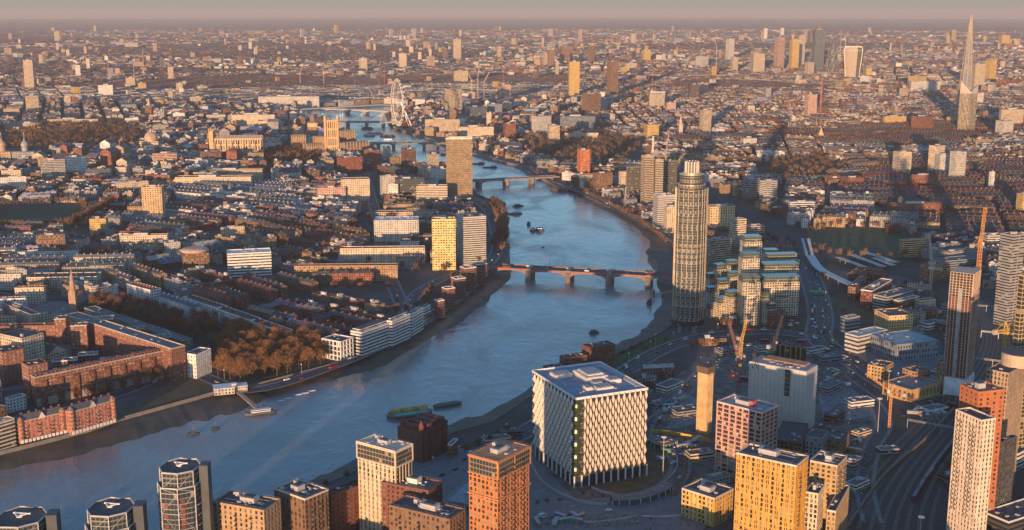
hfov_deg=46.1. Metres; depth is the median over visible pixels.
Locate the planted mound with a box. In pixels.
[590,443,670,492]
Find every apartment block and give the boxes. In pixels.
[213,489,281,529]
[274,477,329,529]
[328,479,359,529]
[381,474,441,529]
[389,493,465,529]
[619,171,625,191]
[652,192,674,227]
[663,204,674,232]
[681,477,733,526]
[714,393,778,478]
[777,420,808,453]
[804,481,824,529]
[805,428,827,461]
[809,449,846,529]
[826,485,849,529]
[847,276,866,299]
[860,277,891,308]
[872,287,913,310]
[899,238,926,256]
[995,434,1016,506]
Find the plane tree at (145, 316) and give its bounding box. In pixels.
[140,310,150,321]
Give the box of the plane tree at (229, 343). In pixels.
[226,341,238,353]
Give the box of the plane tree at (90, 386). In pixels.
[81,382,95,397]
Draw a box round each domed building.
[0,132,14,159]
[11,132,39,160]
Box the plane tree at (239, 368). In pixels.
[231,359,247,381]
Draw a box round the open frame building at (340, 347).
[322,334,353,360]
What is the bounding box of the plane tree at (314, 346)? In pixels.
[308,341,319,360]
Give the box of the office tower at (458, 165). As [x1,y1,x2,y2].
[446,137,472,198]
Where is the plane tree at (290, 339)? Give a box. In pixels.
[286,336,301,346]
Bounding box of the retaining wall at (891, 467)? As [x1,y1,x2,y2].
[845,407,954,529]
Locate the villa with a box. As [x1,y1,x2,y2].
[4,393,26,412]
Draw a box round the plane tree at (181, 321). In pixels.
[176,317,186,333]
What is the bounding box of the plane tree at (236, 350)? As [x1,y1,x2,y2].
[227,347,239,358]
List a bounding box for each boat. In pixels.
[187,430,199,434]
[245,404,276,415]
[367,131,382,133]
[380,133,394,136]
[509,211,521,214]
[530,227,543,230]
[550,187,567,191]
[589,329,598,333]
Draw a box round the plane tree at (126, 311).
[122,308,130,315]
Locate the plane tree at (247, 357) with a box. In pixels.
[240,353,254,365]
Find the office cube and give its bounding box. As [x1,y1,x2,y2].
[531,361,647,487]
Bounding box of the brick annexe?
[447,438,457,458]
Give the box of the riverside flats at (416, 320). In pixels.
[410,306,423,335]
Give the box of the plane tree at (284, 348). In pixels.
[281,345,296,365]
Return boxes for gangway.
[236,391,257,408]
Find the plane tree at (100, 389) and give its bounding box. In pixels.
[95,382,106,394]
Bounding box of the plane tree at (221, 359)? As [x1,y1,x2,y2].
[216,354,230,373]
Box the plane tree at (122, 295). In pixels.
[120,292,129,300]
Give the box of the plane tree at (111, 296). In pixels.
[105,293,115,303]
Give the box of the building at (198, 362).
[186,347,211,378]
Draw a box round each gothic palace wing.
[303,142,324,154]
[313,136,323,144]
[339,129,354,141]
[340,140,369,153]
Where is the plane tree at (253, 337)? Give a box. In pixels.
[245,333,258,343]
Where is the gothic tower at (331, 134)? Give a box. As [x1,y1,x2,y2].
[323,112,338,154]
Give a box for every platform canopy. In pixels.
[835,257,867,266]
[851,254,886,266]
[860,251,898,265]
[872,257,895,266]
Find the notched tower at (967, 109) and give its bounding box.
[957,81,977,129]
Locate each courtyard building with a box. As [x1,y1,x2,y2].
[52,356,77,367]
[78,351,98,363]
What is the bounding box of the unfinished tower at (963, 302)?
[940,266,980,395]
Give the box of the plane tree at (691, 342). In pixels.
[688,341,696,350]
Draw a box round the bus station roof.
[801,238,863,290]
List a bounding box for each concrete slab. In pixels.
[656,390,696,427]
[817,382,846,417]
[844,389,872,420]
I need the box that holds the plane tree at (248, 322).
[240,319,251,327]
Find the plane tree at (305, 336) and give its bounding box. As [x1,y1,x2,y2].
[304,334,314,345]
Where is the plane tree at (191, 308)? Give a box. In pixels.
[188,306,197,314]
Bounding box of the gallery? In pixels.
[374,216,418,241]
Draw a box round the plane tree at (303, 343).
[292,339,305,349]
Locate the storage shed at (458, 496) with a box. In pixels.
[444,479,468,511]
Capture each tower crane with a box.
[725,315,739,355]
[728,322,749,394]
[736,319,747,359]
[752,353,758,371]
[766,315,783,355]
[818,77,822,113]
[864,373,907,428]
[928,233,942,283]
[969,207,986,268]
[992,312,1014,348]
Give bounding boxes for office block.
[0,115,13,119]
[0,328,45,360]
[1,111,15,115]
[3,107,19,116]
[6,104,21,107]
[9,99,23,105]
[18,156,31,159]
[20,118,37,121]
[25,186,37,192]
[32,150,46,158]
[42,113,58,118]
[44,342,66,369]
[47,143,62,150]
[51,146,59,154]
[60,142,74,152]
[64,95,70,102]
[64,113,79,116]
[65,142,86,146]
[73,145,89,155]
[86,152,99,160]
[90,143,99,148]
[90,149,101,152]
[100,138,116,149]
[100,146,120,167]
[105,112,119,119]
[115,164,136,174]
[116,143,130,153]
[116,156,133,165]
[118,138,128,144]
[121,102,135,110]
[122,104,136,112]
[125,112,137,117]
[125,117,139,125]
[127,175,143,181]
[131,148,155,153]
[131,162,145,165]
[133,166,147,174]
[138,123,148,129]
[145,105,151,114]
[145,167,162,179]
[147,172,180,182]
[151,145,174,149]
[151,160,162,165]
[153,123,169,133]
[159,109,165,119]
[160,159,172,164]
[161,163,174,169]
[162,129,173,132]
[162,132,170,139]
[165,127,183,130]
[165,147,180,150]
[168,90,172,99]
[171,112,185,116]
[171,162,190,169]
[175,169,196,174]
[176,138,188,143]
[177,153,195,157]
[177,155,187,160]
[178,104,192,108]
[178,143,193,149]
[181,107,188,118]
[181,133,191,138]
[181,149,192,153]
[184,130,207,138]
[185,157,214,163]
[185,166,201,170]
[188,121,194,130]
[189,142,205,149]
[189,150,199,156]
[189,163,208,169]
[190,96,200,103]
[193,170,225,174]
[199,142,208,150]
[200,150,225,160]
[203,171,227,174]
[205,165,219,169]
[210,101,222,104]
[214,163,231,167]
[215,159,239,167]
[219,127,230,134]
[223,106,230,114]
[225,123,236,134]
[226,147,241,159]
[227,98,240,103]
[231,113,275,130]
[232,101,244,107]
[239,129,259,134]
[240,126,261,134]
[240,158,260,167]
[242,150,263,157]
[250,159,256,167]
[259,157,266,171]
[264,130,271,136]
[264,137,280,140]
[264,141,281,148]
[267,118,278,132]
[271,166,301,178]
[273,110,285,115]
[273,158,281,163]
[274,162,282,166]
[274,172,288,178]
[276,136,286,143]
[277,176,294,182]
[283,161,292,165]
[286,125,301,133]
[289,108,299,115]
[290,111,296,118]
[290,134,305,148]
[292,159,301,163]
[293,163,301,171]
[293,176,308,180]
[296,115,305,127]
[302,164,316,175]
[303,130,313,134]
[305,167,321,179]
[306,137,312,142]
[306,159,313,164]
[310,168,319,180]
[313,175,324,180]
[314,118,323,124]
[318,128,323,135]
[319,156,329,164]
[321,150,329,156]
[322,168,334,171]
[323,180,340,185]
[325,157,333,168]
[328,176,339,180]
[334,172,346,176]
[335,149,344,162]
[337,154,362,174]
[339,121,344,129]
[340,205,356,217]
[345,150,352,155]
[364,148,379,165]
[377,163,397,174]
[382,145,390,159]
[384,97,398,103]
[388,155,399,164]
[388,165,403,175]
[401,147,415,166]
[409,161,425,172]
[413,96,426,104]
[418,163,430,176]
[421,106,433,108]
[425,125,435,135]
[425,177,437,183]
[427,152,438,166]
[430,166,445,179]
[439,161,445,167]
[449,107,458,118]
[451,131,461,136]
[458,117,466,124]
[462,100,471,103]
[469,118,484,124]
[486,111,492,125]
[494,126,499,132]
[498,112,512,115]
[520,111,536,115]
[525,108,538,113]
[535,105,547,108]
[540,113,554,120]
[551,104,558,115]
[559,101,566,110]
[560,111,574,115]
[571,96,577,101]
[601,98,608,109]
[713,123,728,127]
[817,104,828,111]
[854,100,867,104]
[860,75,871,81]
[996,79,1009,83]
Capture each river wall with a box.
[0,117,506,454]
[320,116,673,486]
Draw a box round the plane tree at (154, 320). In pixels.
[149,315,157,324]
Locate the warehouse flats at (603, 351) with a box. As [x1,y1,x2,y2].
[582,340,614,366]
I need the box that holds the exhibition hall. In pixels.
[931,255,980,269]
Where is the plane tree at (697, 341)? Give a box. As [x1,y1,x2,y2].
[695,338,700,345]
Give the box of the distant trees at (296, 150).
[0,56,1023,503]
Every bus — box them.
[329,362,337,368]
[502,264,510,267]
[737,376,748,381]
[740,326,750,329]
[759,339,769,343]
[796,339,806,343]
[947,402,957,408]
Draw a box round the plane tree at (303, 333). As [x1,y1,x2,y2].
[296,327,311,348]
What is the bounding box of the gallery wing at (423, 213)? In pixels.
[375,210,436,219]
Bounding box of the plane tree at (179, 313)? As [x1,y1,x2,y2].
[173,308,183,319]
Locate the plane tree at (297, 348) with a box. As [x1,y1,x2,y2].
[290,342,303,364]
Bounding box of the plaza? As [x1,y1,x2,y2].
[529,455,708,529]
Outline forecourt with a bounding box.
[531,431,682,498]
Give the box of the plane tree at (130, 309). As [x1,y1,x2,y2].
[124,304,134,317]
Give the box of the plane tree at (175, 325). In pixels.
[174,323,180,332]
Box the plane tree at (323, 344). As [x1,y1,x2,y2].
[316,338,328,358]
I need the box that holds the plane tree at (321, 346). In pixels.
[317,344,328,360]
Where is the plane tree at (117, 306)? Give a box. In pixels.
[112,301,122,313]
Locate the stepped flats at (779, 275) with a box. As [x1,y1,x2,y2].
[759,248,799,315]
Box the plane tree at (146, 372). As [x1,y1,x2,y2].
[139,368,152,381]
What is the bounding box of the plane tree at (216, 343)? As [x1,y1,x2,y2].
[213,339,222,349]
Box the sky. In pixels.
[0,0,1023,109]
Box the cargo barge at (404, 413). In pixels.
[386,404,431,419]
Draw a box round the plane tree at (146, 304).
[142,298,153,307]
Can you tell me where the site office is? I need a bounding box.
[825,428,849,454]
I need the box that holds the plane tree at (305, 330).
[299,327,310,337]
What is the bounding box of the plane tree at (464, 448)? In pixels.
[463,444,469,454]
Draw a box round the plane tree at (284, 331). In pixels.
[277,326,290,338]
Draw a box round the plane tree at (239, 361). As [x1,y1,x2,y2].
[234,356,244,375]
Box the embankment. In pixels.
[933,396,1023,529]
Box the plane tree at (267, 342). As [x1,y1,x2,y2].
[262,339,279,348]
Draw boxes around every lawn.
[0,206,81,226]
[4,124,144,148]
[90,302,227,347]
[123,378,212,413]
[211,339,325,383]
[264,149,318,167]
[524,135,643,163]
[615,336,682,367]
[759,156,841,175]
[804,227,910,258]
[830,292,873,321]
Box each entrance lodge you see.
[610,481,674,505]
[646,436,677,448]
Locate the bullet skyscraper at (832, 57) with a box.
[828,39,837,70]
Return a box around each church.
[68,269,89,312]
[208,127,263,151]
[675,115,682,132]
[813,127,823,135]
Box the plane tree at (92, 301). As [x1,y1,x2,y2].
[88,296,99,305]
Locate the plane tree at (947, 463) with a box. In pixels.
[943,459,951,468]
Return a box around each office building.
[1,168,22,176]
[4,47,11,53]
[4,121,41,129]
[16,45,22,53]
[47,117,99,126]
[99,153,151,165]
[116,180,148,188]
[120,232,168,247]
[124,42,137,46]
[126,76,135,85]
[138,82,145,87]
[152,109,205,116]
[159,57,163,66]
[175,174,252,186]
[176,82,182,90]
[197,85,206,88]
[206,112,224,119]
[209,167,263,179]
[220,225,244,235]
[227,248,271,276]
[258,95,319,107]
[258,119,267,132]
[317,185,345,197]
[340,177,369,200]
[380,174,397,197]
[388,183,397,193]
[395,176,424,196]
[416,108,433,114]
[416,183,447,205]
[426,56,434,65]
[442,47,447,57]
[453,70,467,81]
[502,101,511,111]
[564,131,597,140]
[579,173,592,184]
[593,171,612,191]
[624,62,636,71]
[626,166,640,192]
[632,50,635,59]
[665,101,675,110]
[695,56,708,66]
[697,82,707,91]
[706,236,731,262]
[707,203,734,227]
[729,216,746,249]
[740,136,756,147]
[746,223,764,237]
[787,211,804,225]
[788,200,814,213]
[837,212,847,223]
[840,175,863,182]
[840,314,859,331]
[844,326,887,352]
[857,211,865,216]
[874,308,912,331]
[883,115,906,122]
[889,201,945,213]
[909,80,940,90]
[909,173,940,185]
[946,115,956,121]
[951,29,956,40]
[998,35,1009,42]
[1010,38,1018,44]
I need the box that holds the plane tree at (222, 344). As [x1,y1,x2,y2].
[215,341,231,349]
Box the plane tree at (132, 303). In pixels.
[126,298,137,309]
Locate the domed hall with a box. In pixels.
[139,128,162,146]
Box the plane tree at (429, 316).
[426,312,432,320]
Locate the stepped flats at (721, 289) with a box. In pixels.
[704,258,737,320]
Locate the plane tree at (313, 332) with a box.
[309,329,322,341]
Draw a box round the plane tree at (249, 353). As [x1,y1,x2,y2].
[243,351,254,369]
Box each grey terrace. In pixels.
[84,306,120,316]
[115,314,151,326]
[145,324,192,351]
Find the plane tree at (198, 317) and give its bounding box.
[194,313,204,325]
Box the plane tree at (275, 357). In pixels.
[268,350,282,372]
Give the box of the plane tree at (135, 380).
[131,375,139,388]
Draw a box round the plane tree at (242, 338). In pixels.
[234,330,247,340]
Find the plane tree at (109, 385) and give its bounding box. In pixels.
[107,380,117,394]
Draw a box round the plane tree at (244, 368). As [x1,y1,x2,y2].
[238,361,250,380]
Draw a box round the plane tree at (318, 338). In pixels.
[305,333,320,355]
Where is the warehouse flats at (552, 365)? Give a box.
[543,363,564,367]
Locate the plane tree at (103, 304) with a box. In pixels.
[97,301,108,308]
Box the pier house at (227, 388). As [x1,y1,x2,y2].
[213,382,247,395]
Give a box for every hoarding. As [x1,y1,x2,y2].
[583,515,636,522]
[642,514,680,516]
[652,429,709,441]
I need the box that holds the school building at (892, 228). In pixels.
[885,223,899,233]
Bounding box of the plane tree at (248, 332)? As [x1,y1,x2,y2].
[238,331,250,343]
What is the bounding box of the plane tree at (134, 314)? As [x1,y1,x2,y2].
[132,311,139,319]
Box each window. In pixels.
[32,359,162,404]
[66,322,185,380]
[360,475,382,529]
[432,237,455,269]
[470,478,527,529]
[716,403,777,477]
[735,479,805,529]
[948,448,990,529]
[990,437,997,506]
[995,492,1010,506]
[1001,388,1022,476]
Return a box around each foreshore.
[0,244,511,469]
[307,208,672,485]
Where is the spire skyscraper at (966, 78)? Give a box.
[954,15,972,119]
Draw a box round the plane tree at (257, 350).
[253,344,270,353]
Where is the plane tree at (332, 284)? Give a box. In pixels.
[330,281,337,288]
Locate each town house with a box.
[0,163,9,170]
[0,230,10,236]
[1,191,15,203]
[7,231,23,236]
[8,164,19,167]
[22,113,37,117]
[23,164,33,167]
[24,165,35,175]
[30,170,40,179]
[41,148,50,153]
[42,174,69,179]
[50,189,60,196]
[51,152,73,158]
[59,195,86,202]
[64,105,77,107]
[70,182,83,188]
[76,215,89,224]
[81,180,97,184]
[85,168,112,176]
[85,185,102,193]
[93,211,105,216]
[95,227,119,238]
[99,194,110,200]
[106,209,119,215]
[111,192,121,200]
[114,174,143,179]
[120,228,155,233]
[123,190,133,199]
[123,249,142,264]
[127,140,135,144]
[135,172,145,179]
[143,252,170,267]
[145,125,152,130]
[148,165,160,168]
[154,256,181,269]
[163,138,174,144]
[164,188,171,197]
[174,143,185,147]
[180,265,211,279]
[182,238,206,247]
[190,238,217,245]
[194,134,204,141]
[201,241,223,247]
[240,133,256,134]
[240,162,247,167]
[242,245,265,247]
[318,164,329,168]
[320,212,354,217]
[323,206,337,212]
[326,236,342,242]
[330,238,355,248]
[340,241,366,246]
[362,162,373,169]
[408,125,424,130]
[411,121,419,125]
[436,131,446,136]
[466,120,482,123]
[479,140,491,143]
[491,145,504,148]
[499,138,511,142]
[499,141,521,149]
[503,147,516,149]
[584,111,599,115]
[662,117,674,122]
[700,106,714,109]
[711,119,720,123]
[733,125,749,130]
[753,124,771,126]
[776,116,788,119]
[796,117,808,120]
[801,119,814,121]
[855,105,868,108]
[860,112,873,115]
[910,108,926,111]
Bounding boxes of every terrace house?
[0,235,35,241]
[0,240,28,244]
[0,260,60,271]
[0,267,56,279]
[2,301,40,322]
[4,254,29,261]
[10,253,71,262]
[13,243,21,250]
[17,232,41,236]
[18,249,78,261]
[20,244,40,250]
[24,220,45,229]
[27,278,49,292]
[29,254,57,261]
[30,229,51,232]
[39,245,59,249]
[41,311,62,322]
[60,280,78,297]
[62,263,89,271]
[66,240,80,250]
[66,259,129,274]
[69,277,88,291]
[70,235,89,247]
[73,253,101,260]
[81,281,99,297]
[89,261,126,278]
[99,282,117,296]
[101,252,135,264]
[103,266,120,283]
[115,215,149,225]
[115,272,140,288]
[121,210,165,220]
[124,252,149,258]
[126,223,174,233]
[130,262,166,286]
[136,247,161,254]
[137,239,157,244]
[139,244,163,253]
[155,220,189,230]
[158,292,201,319]
[164,276,186,290]
[165,211,188,217]
[166,217,188,223]
[169,233,183,237]
[171,273,193,280]
[174,287,191,297]
[175,186,215,192]
[175,213,221,228]
[175,249,180,257]
[176,189,204,198]
[179,202,210,211]
[180,282,192,288]
[185,219,212,230]
[186,198,229,202]
[187,278,208,287]
[188,225,197,230]
[189,210,235,224]
[191,284,212,298]
[193,180,233,189]
[198,195,241,202]
[199,269,217,282]
[201,181,239,189]
[207,244,223,252]
[207,278,230,288]
[207,283,223,290]
[208,211,242,218]
[208,249,222,264]
[209,288,231,307]
[216,272,229,279]
[221,287,241,306]
[222,194,247,201]
[224,276,237,289]
[225,236,246,245]
[225,242,237,249]
[229,205,263,211]
[234,190,258,200]
[235,216,251,229]
[235,230,254,238]
[235,277,249,292]
[241,183,282,191]
[243,201,280,209]
[244,213,282,219]
[246,227,260,232]
[246,280,266,299]
[247,186,276,191]
[247,304,275,320]
[249,275,267,284]
[251,181,292,187]
[251,218,267,229]
[256,204,276,210]
[257,238,271,247]
[258,229,276,235]
[259,180,298,187]
[261,301,278,310]
[264,222,283,231]
[264,285,277,301]
[265,279,287,298]
[266,196,293,201]
[266,246,279,254]
[268,315,286,326]
[271,192,310,201]
[271,200,296,205]
[271,253,281,266]
[271,310,288,318]
[273,298,293,312]
[274,210,301,214]
[276,212,296,221]
[276,271,296,288]
[278,205,297,210]
[278,249,293,261]
[280,226,301,237]
[282,244,295,252]
[285,224,302,228]
[285,313,301,319]
[286,317,300,334]
[288,302,302,315]
[289,263,302,271]
[289,297,307,304]
[292,259,308,263]
[293,191,316,199]
[293,247,311,260]
[294,276,303,291]
[295,185,316,190]
[296,207,323,212]
[297,319,320,340]
[298,237,316,248]
[300,182,340,186]
[301,303,326,318]
[302,277,318,293]
[302,317,323,323]
[303,299,326,307]
[304,201,323,205]
[305,220,322,229]
[305,231,326,240]
[309,312,332,321]
[310,179,329,183]
[311,291,335,304]
[312,195,356,200]
[312,269,329,285]
[314,227,334,235]
[315,323,336,343]
[317,218,336,221]
[319,213,333,218]
[319,257,334,263]
[321,246,339,256]
[321,320,349,330]
[324,234,344,239]
[324,303,340,311]
[327,309,346,323]
[330,269,350,284]
[331,231,348,237]
[331,329,344,334]
[332,223,351,233]
[332,293,349,306]
[335,258,355,262]
[336,204,359,213]
[340,306,362,314]
[344,313,367,327]
[344,325,352,335]
[346,297,364,310]
[351,269,373,284]
[354,230,369,242]
[356,311,375,318]
[364,299,384,314]
[364,317,377,323]
[371,313,392,319]
[397,254,415,268]
[400,238,418,245]
[401,234,422,239]
[415,215,427,219]
[419,221,431,226]
[423,234,431,238]
[449,204,472,208]
[627,371,642,379]
[635,373,656,387]
[641,361,673,377]
[647,388,653,400]
[693,471,731,483]
[700,334,726,345]
[706,263,713,271]
[707,224,726,231]
[707,229,719,236]
[720,315,738,327]
[720,481,734,504]
[731,249,761,260]
[734,246,789,252]
[762,244,797,254]
[763,240,791,247]
[827,179,867,183]
[827,213,845,227]
[838,182,880,188]
[842,183,886,190]
[851,186,895,192]
[855,208,880,215]
[857,265,882,271]
[859,171,899,176]
[867,175,908,179]
[869,213,895,227]
[872,177,908,182]
[876,178,908,184]
[878,198,925,206]
[879,191,909,195]
[886,210,939,215]
[887,209,936,212]
[890,210,910,217]
[895,185,934,189]
[898,305,925,324]
[903,188,946,192]
[906,288,933,295]
[907,281,931,290]
[914,294,933,297]
[916,303,938,319]
[919,215,939,217]
[921,245,940,258]
[923,195,969,201]
[927,246,944,258]
[929,197,976,201]
[930,180,972,185]
[932,241,949,244]
[936,182,978,187]
[936,243,951,249]
[940,176,971,178]
[940,184,984,188]
[940,232,961,237]
[943,249,964,256]
[945,216,1000,224]
[946,202,994,211]
[946,221,1002,227]
[946,222,1003,230]
[947,225,1004,232]
[950,238,974,242]
[950,241,961,248]
[957,189,1002,194]
[959,246,973,254]
[962,240,986,247]
[963,210,997,215]
[968,173,1008,177]
[968,230,999,233]
[969,193,1014,200]
[970,264,988,272]
[971,214,999,218]
[974,246,984,256]
[977,254,998,265]
[978,273,994,284]
[980,176,1018,183]
[982,277,996,288]
[984,244,998,255]
[988,259,997,272]
[994,180,1023,186]
[996,196,1015,202]
[998,169,1023,173]
[999,182,1020,188]
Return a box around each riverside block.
[0,416,16,450]
[14,404,66,443]
[65,393,116,434]
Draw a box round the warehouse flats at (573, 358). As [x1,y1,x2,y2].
[559,352,586,365]
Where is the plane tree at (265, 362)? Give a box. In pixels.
[257,355,272,375]
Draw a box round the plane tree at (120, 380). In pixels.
[114,371,127,390]
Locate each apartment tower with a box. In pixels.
[0,506,61,529]
[85,497,147,529]
[141,184,165,215]
[157,457,213,529]
[356,432,412,529]
[432,216,455,269]
[456,208,485,264]
[468,437,530,529]
[577,148,589,173]
[640,154,654,204]
[653,159,663,200]
[662,158,677,193]
[733,442,809,529]
[946,407,995,529]
[958,380,1004,509]
[986,361,1023,484]
[993,231,1023,326]
[1012,273,1023,448]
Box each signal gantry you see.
[907,419,953,433]
[974,357,1000,365]
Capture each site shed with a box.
[481,433,510,445]
[499,427,521,436]
[650,398,669,408]
[656,378,682,393]
[669,404,696,417]
[685,447,713,461]
[714,346,740,355]
[753,344,773,353]
[806,345,827,355]
[815,351,844,362]
[816,378,843,393]
[823,408,844,423]
[843,395,874,408]
[846,476,869,491]
[847,455,862,468]
[851,427,871,437]
[876,445,899,453]
[919,319,938,329]
[920,403,947,414]
[934,319,947,331]
[937,469,950,484]
[940,302,949,312]
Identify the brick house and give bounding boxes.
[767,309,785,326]
[893,295,918,308]
[914,297,935,308]
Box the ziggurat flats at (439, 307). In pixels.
[434,298,444,317]
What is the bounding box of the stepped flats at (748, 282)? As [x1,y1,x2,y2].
[736,234,762,325]
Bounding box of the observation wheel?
[390,77,411,128]
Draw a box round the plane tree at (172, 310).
[169,307,177,315]
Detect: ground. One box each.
[0,18,1023,529]
[652,347,873,529]
[846,424,871,481]
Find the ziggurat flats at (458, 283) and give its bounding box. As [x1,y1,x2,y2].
[451,276,465,299]
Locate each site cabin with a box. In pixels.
[533,516,540,526]
[536,511,543,519]
[552,516,558,524]
[554,511,566,516]
[558,516,574,522]
[559,518,569,522]
[569,511,579,517]
[570,517,582,522]
[578,511,585,517]
[661,447,672,452]
[676,442,691,447]
[677,396,685,401]
[686,444,693,448]
[691,435,701,440]
[830,367,840,372]
[832,372,839,377]
[848,446,862,452]
[857,436,861,443]
[907,410,917,413]
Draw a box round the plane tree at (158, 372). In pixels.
[153,368,162,381]
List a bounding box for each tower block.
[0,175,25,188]
[23,59,35,88]
[25,94,38,112]
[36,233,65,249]
[37,79,46,83]
[37,156,47,166]
[38,54,45,63]
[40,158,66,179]
[54,31,59,40]
[65,155,86,174]
[71,86,80,92]
[75,65,80,76]
[86,58,90,67]
[89,216,108,235]
[98,84,113,95]
[107,68,113,77]
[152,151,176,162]
[164,239,180,256]
[168,66,173,78]
[238,56,243,64]
[300,29,303,36]
[334,25,338,33]
[359,57,366,70]
[366,42,370,49]
[370,73,375,78]
[389,29,392,36]
[398,53,406,66]
[406,40,411,46]
[412,28,415,38]
[425,118,459,133]
[445,87,461,111]
[453,38,460,59]
[458,125,493,136]
[465,105,486,117]
[487,103,501,112]
[492,81,498,87]
[497,46,500,56]
[498,83,509,99]
[503,122,515,138]
[511,38,517,44]
[532,71,537,77]
[532,114,550,133]
[534,59,541,64]
[541,37,543,46]
[542,52,547,64]
[547,124,559,143]
[548,29,554,36]
[548,49,554,67]
[554,114,594,129]
[555,61,558,74]
[559,46,572,63]
[568,60,579,95]
[573,40,576,47]
[578,29,581,42]
[581,93,600,113]
[588,45,594,62]
[606,60,618,94]
[620,67,626,72]
[631,34,635,43]
[635,66,642,71]
[636,75,645,79]
[642,49,650,60]
[644,122,658,137]
[649,93,664,106]
[650,90,664,93]
[688,83,699,96]
[699,108,711,132]
[711,66,716,75]
[725,38,734,59]
[731,56,737,69]
[738,35,743,40]
[742,176,759,199]
[750,52,764,71]
[759,179,777,199]
[764,28,767,38]
[765,88,770,96]
[773,37,784,68]
[788,39,799,68]
[790,90,800,93]
[799,36,807,42]
[799,39,804,63]
[804,62,814,73]
[804,93,816,116]
[811,29,825,69]
[817,24,822,29]
[843,78,849,86]
[862,67,871,75]
[892,150,911,173]
[898,195,902,202]
[899,38,904,44]
[899,88,908,95]
[907,75,926,87]
[911,115,933,128]
[927,143,944,170]
[934,153,949,170]
[946,35,949,43]
[949,150,966,176]
[973,63,985,86]
[977,92,983,101]
[980,232,999,246]
[985,58,996,78]
[988,170,994,187]
[995,119,1013,133]
[999,108,1023,123]
[1000,61,1004,66]
[1015,192,1023,209]
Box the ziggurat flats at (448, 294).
[442,286,454,308]
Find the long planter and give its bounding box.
[668,458,686,496]
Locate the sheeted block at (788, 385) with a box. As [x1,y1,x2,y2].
[748,355,817,428]
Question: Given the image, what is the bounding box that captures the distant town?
[0,28,1023,417]
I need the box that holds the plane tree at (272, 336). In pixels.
[266,332,279,342]
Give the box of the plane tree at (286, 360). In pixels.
[280,352,294,373]
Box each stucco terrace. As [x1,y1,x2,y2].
[0,272,23,289]
[0,295,27,308]
[0,314,16,323]
[14,285,46,303]
[26,272,101,289]
[127,281,160,301]
[183,294,226,319]
[216,306,260,323]
[250,318,292,342]
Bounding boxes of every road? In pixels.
[0,292,68,314]
[14,154,502,423]
[360,174,411,313]
[401,270,460,312]
[472,150,694,332]
[472,329,822,450]
[646,342,804,424]
[650,412,691,485]
[797,261,937,406]
[837,378,892,522]
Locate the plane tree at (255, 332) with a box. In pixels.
[249,330,263,340]
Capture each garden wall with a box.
[531,461,606,505]
[591,446,677,494]
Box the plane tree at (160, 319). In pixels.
[156,314,165,326]
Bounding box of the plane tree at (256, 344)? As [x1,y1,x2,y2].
[250,339,264,352]
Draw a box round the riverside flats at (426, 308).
[422,303,430,323]
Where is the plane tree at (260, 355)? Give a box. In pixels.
[255,350,267,370]
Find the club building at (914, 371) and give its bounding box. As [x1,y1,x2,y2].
[902,365,929,377]
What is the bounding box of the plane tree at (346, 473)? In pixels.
[342,471,350,480]
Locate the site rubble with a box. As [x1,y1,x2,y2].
[540,305,956,529]
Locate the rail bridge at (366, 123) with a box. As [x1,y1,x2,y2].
[285,113,393,127]
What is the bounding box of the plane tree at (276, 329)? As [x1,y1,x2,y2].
[271,326,285,337]
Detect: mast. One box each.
[652,136,653,154]
[661,436,666,474]
[877,397,882,432]
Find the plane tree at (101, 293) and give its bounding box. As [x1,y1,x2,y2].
[95,289,106,297]
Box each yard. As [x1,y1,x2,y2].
[1,301,101,390]
[330,448,469,529]
[842,342,950,396]
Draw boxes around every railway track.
[847,286,987,522]
[849,282,984,497]
[856,282,991,528]
[868,281,995,529]
[880,281,999,529]
[893,282,1003,529]
[905,281,1007,529]
[917,281,1011,529]
[929,281,1012,529]
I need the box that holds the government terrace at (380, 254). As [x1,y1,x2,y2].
[340,245,424,263]
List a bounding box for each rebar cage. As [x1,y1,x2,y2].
[774,344,778,356]
[779,344,784,356]
[784,345,789,357]
[789,346,794,358]
[795,346,799,359]
[799,347,805,360]
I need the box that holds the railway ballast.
[628,155,1012,529]
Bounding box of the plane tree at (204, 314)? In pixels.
[198,310,209,319]
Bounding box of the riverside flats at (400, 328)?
[387,311,410,345]
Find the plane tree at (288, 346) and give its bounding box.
[280,344,293,351]
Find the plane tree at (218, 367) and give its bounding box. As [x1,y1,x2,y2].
[211,357,223,376]
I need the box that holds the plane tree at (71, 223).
[65,219,72,229]
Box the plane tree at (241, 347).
[230,344,244,356]
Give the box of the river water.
[0,106,661,529]
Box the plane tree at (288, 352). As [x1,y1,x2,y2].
[282,348,297,369]
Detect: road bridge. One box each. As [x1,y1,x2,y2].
[322,108,389,115]
[370,142,445,148]
[472,175,559,187]
[486,259,672,287]
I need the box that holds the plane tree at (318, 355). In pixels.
[314,348,327,364]
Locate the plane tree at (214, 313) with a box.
[207,310,220,319]
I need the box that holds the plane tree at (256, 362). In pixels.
[245,356,260,377]
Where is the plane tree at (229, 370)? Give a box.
[224,362,236,374]
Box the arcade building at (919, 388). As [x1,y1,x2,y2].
[882,375,940,402]
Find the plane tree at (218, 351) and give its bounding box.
[215,348,230,357]
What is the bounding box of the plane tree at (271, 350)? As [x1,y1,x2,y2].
[263,349,273,358]
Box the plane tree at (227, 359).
[221,354,233,377]
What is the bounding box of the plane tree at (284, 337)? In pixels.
[279,330,292,340]
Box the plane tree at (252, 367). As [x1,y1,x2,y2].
[243,359,257,380]
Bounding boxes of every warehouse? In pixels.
[397,412,447,462]
[870,330,938,361]
[919,261,947,280]
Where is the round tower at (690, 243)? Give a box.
[671,160,707,326]
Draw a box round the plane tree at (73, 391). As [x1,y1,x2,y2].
[71,387,81,402]
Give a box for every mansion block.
[0,322,55,342]
[0,343,23,387]
[21,358,47,399]
[30,348,163,406]
[54,315,66,343]
[65,312,186,381]
[70,322,89,356]
[93,315,114,322]
[126,325,144,331]
[152,333,171,340]
[294,263,397,280]

